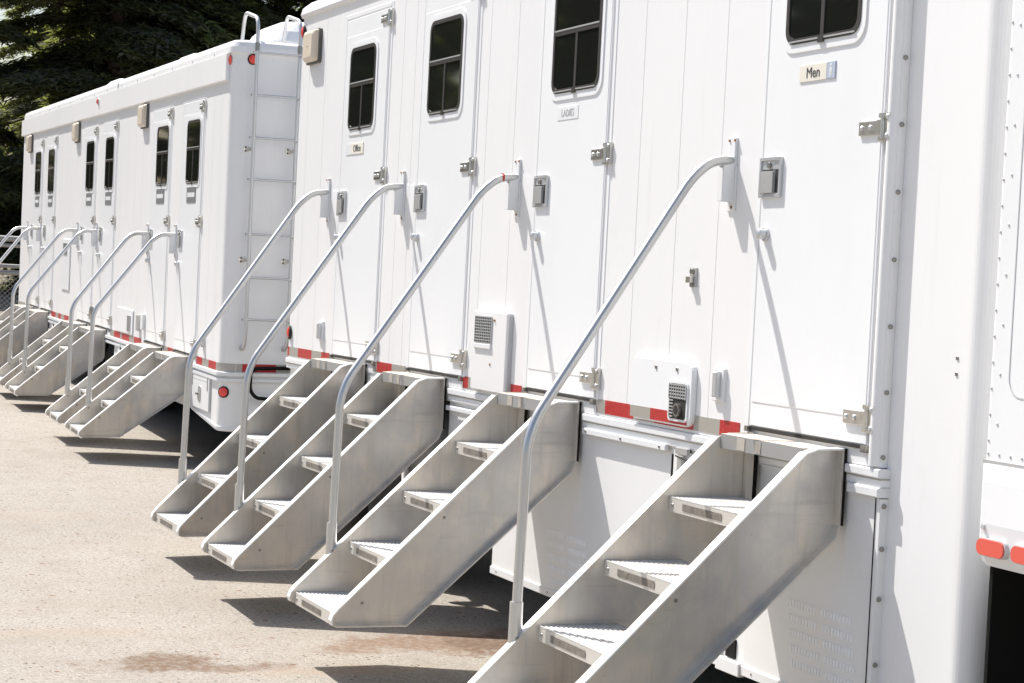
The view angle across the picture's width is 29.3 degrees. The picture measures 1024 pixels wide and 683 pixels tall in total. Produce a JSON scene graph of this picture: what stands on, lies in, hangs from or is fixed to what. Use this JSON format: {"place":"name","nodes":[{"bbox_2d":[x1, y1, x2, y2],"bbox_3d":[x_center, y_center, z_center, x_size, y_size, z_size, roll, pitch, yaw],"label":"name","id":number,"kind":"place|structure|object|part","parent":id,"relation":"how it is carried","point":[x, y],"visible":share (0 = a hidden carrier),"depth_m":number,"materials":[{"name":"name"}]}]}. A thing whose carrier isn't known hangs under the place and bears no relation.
{"place":"outdoors","nodes":[
{"label":"outdoors","id":0,"kind":"place"},
{"bbox_2d":[0,267,18,313],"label":"terrain","id":1,"kind":"structure","parent":0,"point":[8,292],"depth_m":36.21,"materials":[{"name":"soil"}]},
{"bbox_2d":[0,0,52,281],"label":"pine tree","id":2,"kind":"object","parent":1,"relation":"on","point":[8,34],"visible":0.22,"depth_m":38.11,"materials":[{"name":"green plant"}]},
{"bbox_2d":[0,0,81,263],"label":"pine tree","id":3,"kind":"object","parent":1,"relation":"on","point":[15,109],"visible":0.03,"depth_m":59.79,"materials":[{"name":"green plant"}]},
{"bbox_2d":[6,0,150,148],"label":"pine tree","id":4,"kind":"object","parent":1,"relation":"on","point":[16,125],"depth_m":47.92,"materials":[{"name":"green plant"}]},
{"bbox_2d":[0,0,260,289],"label":"pine tree","id":5,"kind":"object","parent":1,"relation":"on","point":[139,37],"visible":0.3,"depth_m":38.87,"materials":[{"name":"green plant"}]},
{"bbox_2d":[54,0,317,100],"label":"pine tree","id":6,"kind":"object","parent":1,"relation":"on","point":[265,14],"visible":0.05,"depth_m":40.23,"materials":[{"name":"green plant"}]},
{"bbox_2d":[210,0,316,35],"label":"pine tree","id":7,"kind":"object","parent":1,"relation":"on","point":[297,13],"visible":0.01,"depth_m":42.67,"materials":[{"name":"green plant"}]},
{"bbox_2d":[254,0,298,14],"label":"pine tree","id":8,"kind":"object","parent":1,"relation":"on","point":[261,1],"visible":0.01,"depth_m":46.64,"materials":[{"name":"green plant"}]},
{"bbox_2d":[261,0,303,13],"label":"pine tree","id":9,"kind":"object","parent":1,"relation":"on","point":[280,6],"depth_m":45.85,"materials":[{"name":"green plant"}]},
{"bbox_2d":[0,1,300,154],"label":"sky","id":10,"kind":"structure","parent":0,"point":[1,11],"materials":[{"name":"white"}]},
{"bbox_2d":[0,328,758,682],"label":"ground","id":11,"kind":"structure","parent":0,"point":[104,578],"depth_m":9.05,"materials":[{"name":"concrete"}]},
{"bbox_2d":[0,235,20,311],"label":"chain link fence","id":12,"kind":"object","parent":11,"relation":"on","point":[9,272],"visible":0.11,"depth_m":29.50,"materials":[{"name":"silver metal"}]},
{"bbox_2d":[18,12,303,431],"bbox_3d":[-2.700,-0.946,18.221,2.414,3.190,10.437,2,3,-22],"label":"office trailer","id":13,"kind":"object","parent":11,"relation":"on","point":[196,154],"visible":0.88,"depth_m":14.23,"materials":[{"name":"white paint"}]},
{"bbox_2d":[0,226,33,329],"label":"metal stairs","id":14,"kind":"structure","parent":13,"relation":"attached to","point":[19,309],"depth_m":21.88,"materials":[{"name":"metal"}]},
{"bbox_2d":[0,227,48,366],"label":"metal stairs","id":15,"kind":"structure","parent":13,"relation":"attached to","point":[38,326],"depth_m":20.33,"materials":[{"name":"metal"}]},
{"bbox_3d":[-5.202,-1.297,21.384,0.046,1.805,0.744,2,3,-22],"label":"door","id":16,"kind":"part","parent":13,"relation":"part of","materials":[{"name":"white paint"}]},
{"bbox_2d":[0,228,86,385],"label":"metal stairs","id":17,"kind":"structure","parent":13,"relation":"attached to","point":[11,368],"depth_m":18.46,"materials":[{"name":"metal"}]},
{"bbox_3d":[-4.845,-1.238,20.482,0.045,1.805,0.744,2,3,-22],"label":"door","id":18,"kind":"part","parent":13,"relation":"part of","materials":[{"name":"white paint"}]},
{"bbox_2d":[5,229,106,395],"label":"metal stairs","id":19,"kind":"structure","parent":13,"relation":"attached to","point":[44,374],"depth_m":17.16,"materials":[{"name":"metal"}]},
{"bbox_3d":[-3.954,0.032,18.165,0.019,0.225,4.230,2,3,-22],"label":"compartment door","id":20,"kind":"part","parent":13,"relation":"part of","materials":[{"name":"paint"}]},
{"bbox_3d":[-3.953,-1.091,18.217,0.045,1.805,0.744,2,3,-22],"label":"door","id":21,"kind":"part","parent":13,"relation":"part of","materials":[{"name":"white paint"}]},
{"bbox_2d":[45,231,161,423],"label":"metal stairs","id":22,"kind":"structure","parent":13,"relation":"attached to","point":[69,404],"depth_m":15.19,"materials":[{"name":"metal"}]},
{"bbox_3d":[-3.575,-1.028,17.256,0.045,1.805,0.744,2,3,-22],"label":"door","id":23,"kind":"part","parent":13,"relation":"part of","materials":[{"name":"white paint"}]},
{"bbox_2d":[64,232,187,438],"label":"metal stairs","id":24,"kind":"structure","parent":13,"relation":"attached to","point":[149,386],"depth_m":13.97,"materials":[{"name":"metal"}]},
{"bbox_3d":[-2.736,-0.890,15.124,0.045,1.805,0.744,2,3,-22],"label":"door","id":25,"kind":"part","parent":13,"relation":"part of","materials":[{"name":"white paint"}]},
{"bbox_3d":[-2.327,-0.822,14.088,0.045,1.805,0.744,2,3,-22],"label":"door","id":26,"kind":"part","parent":13,"relation":"part of","materials":[{"name":"white paint"}]},
{"bbox_3d":[-2.165,0.333,13.607,0.030,0.270,0.556,2,3,-22],"label":"compartment door","id":27,"kind":"part","parent":13,"relation":"part of","materials":[{"name":"paint"}]},
{"bbox_2d":[285,0,1012,682],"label":"office trailer","id":28,"kind":"object","parent":11,"relation":"on","point":[819,264],"visible":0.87,"depth_m":6.79,"materials":[{"name":"white paint"}]},
{"bbox_2d":[150,189,366,536],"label":"metal stairs","id":29,"kind":"structure","parent":28,"relation":"attached to","point":[291,415],"depth_m":10.12,"materials":[{"name":"metal"}]},
{"bbox_2d":[201,183,446,570],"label":"metal stairs","id":30,"kind":"structure","parent":28,"relation":"attached to","point":[393,428],"depth_m":8.99,"materials":[{"name":"metal"}]},
{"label":"door","id":31,"kind":"part","parent":28,"relation":"part of","materials":[{"name":"white paint"}]},
{"bbox_2d":[287,173,581,627],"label":"metal stairs","id":32,"kind":"structure","parent":28,"relation":"attached to","point":[426,533],"depth_m":7.67,"materials":[{"name":"metal"}]},
{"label":"door","id":33,"kind":"part","parent":28,"relation":"part of","materials":[{"name":"white paint"}]},
{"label":"door","id":34,"kind":"part","parent":28,"relation":"part of","materials":[{"name":"white paint"}]},
{"bbox_2d":[467,156,846,682],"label":"metal stairs","id":35,"kind":"structure","parent":28,"relation":"attached to","point":[698,563],"depth_m":6.05,"materials":[{"name":"metal"}]},
{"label":"door","id":36,"kind":"part","parent":28,"relation":"part of","materials":[{"name":"white paint"}]},
{"bbox_2d":[976,0,1023,682],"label":"cargo trailer","id":37,"kind":"object","parent":11,"relation":"on","point":[1000,546],"visible":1,"depth_m":5.10,"materials":[{"name":"white paint"}]}
]}

